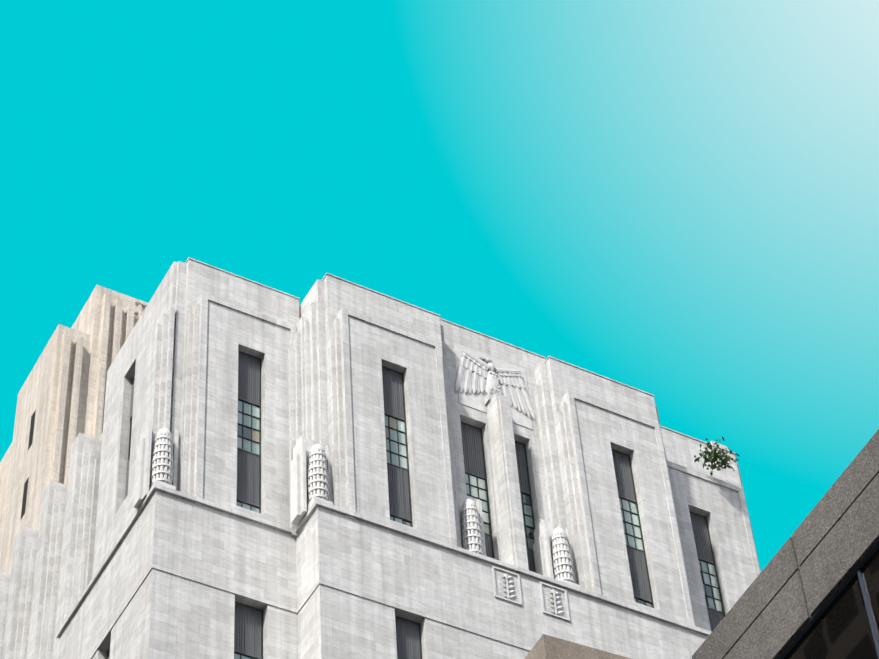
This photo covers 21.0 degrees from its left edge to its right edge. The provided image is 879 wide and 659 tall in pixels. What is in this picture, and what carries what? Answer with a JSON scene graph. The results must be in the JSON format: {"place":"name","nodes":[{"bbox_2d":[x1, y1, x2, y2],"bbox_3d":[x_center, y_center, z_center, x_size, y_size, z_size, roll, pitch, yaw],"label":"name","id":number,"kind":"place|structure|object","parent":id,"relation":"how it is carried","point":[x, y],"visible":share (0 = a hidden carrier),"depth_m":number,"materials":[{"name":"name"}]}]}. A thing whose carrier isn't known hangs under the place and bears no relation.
{"place":"outdoors","nodes":[
{"label":"outdoors","id":0,"kind":"place"},
{"bbox_2d":[0,285,147,574],"bbox_3d":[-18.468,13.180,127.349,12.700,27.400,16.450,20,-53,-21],"label":"cream tower","id":1,"kind":"structure","parent":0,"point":[62,392],"depth_m":125.61,"materials":[{"name":"stone"}]},
{"bbox_2d":[21,410,35,518],"bbox_3d":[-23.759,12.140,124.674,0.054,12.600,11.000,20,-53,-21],"label":"windows","id":2,"kind":"structure","parent":1,"relation":"attached to","point":[26,482],"depth_m":122.64,"materials":[{"name":"black glass"}]},
{"bbox_2d":[0,259,760,658],"bbox_3d":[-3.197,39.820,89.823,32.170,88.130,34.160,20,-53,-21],"label":"building facade","id":3,"kind":"structure","parent":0,"point":[100,565],"depth_m":103.01,"materials":[{"name":"white stone"}]},
{"bbox_2d":[133,343,579,621],"bbox_3d":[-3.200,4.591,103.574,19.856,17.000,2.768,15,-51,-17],"label":"sculptures","id":4,"kind":"object","parent":3,"relation":"on","point":[480,377],"visible":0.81,"depth_m":101.35},
{"bbox_2d":[107,351,724,658],"bbox_3d":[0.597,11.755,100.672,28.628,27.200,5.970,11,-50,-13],"label":"windows","id":5,"kind":"structure","parent":3,"relation":"attached to","point":[248,631],"depth_m":104.33,"materials":[{"name":"grey glass"}]},
{"bbox_2d":[185,257,734,453],"bbox_3d":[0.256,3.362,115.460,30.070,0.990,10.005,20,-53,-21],"label":"parapet coping","id":6,"kind":"object","parent":3,"relation":"on","point":[454,324],"visible":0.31,"depth_m":112.82,"materials":[{"name":"stone"}]},
{"bbox_2d":[694,436,739,475],"bbox_3d":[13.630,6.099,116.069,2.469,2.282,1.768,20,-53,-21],"label":"roof shrub","id":7,"kind":"object","parent":3,"relation":"on","point":[714,454],"visible":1,"depth_m":115.62,"materials":[{"name":"green plant"}]},
{"bbox_2d":[0,0,878,571],"label":"sky","id":8,"kind":"structure","parent":0,"point":[676,202],"materials":[{"name":"teal"}]},
{"bbox_2d":[525,429,878,658],"bbox_3d":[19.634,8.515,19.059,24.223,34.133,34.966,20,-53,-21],"label":"granite building","id":9,"kind":"structure","parent":0,"point":[825,548],"depth_m":30.28,"materials":[{"name":"grey stone"}]},
{"bbox_2d":[776,539,878,658],"bbox_3d":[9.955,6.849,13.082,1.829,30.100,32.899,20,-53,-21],"label":"granite building mullions","id":10,"kind":"object","parent":9,"relation":"attached to","point":[831,598],"visible":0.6,"depth_m":29.59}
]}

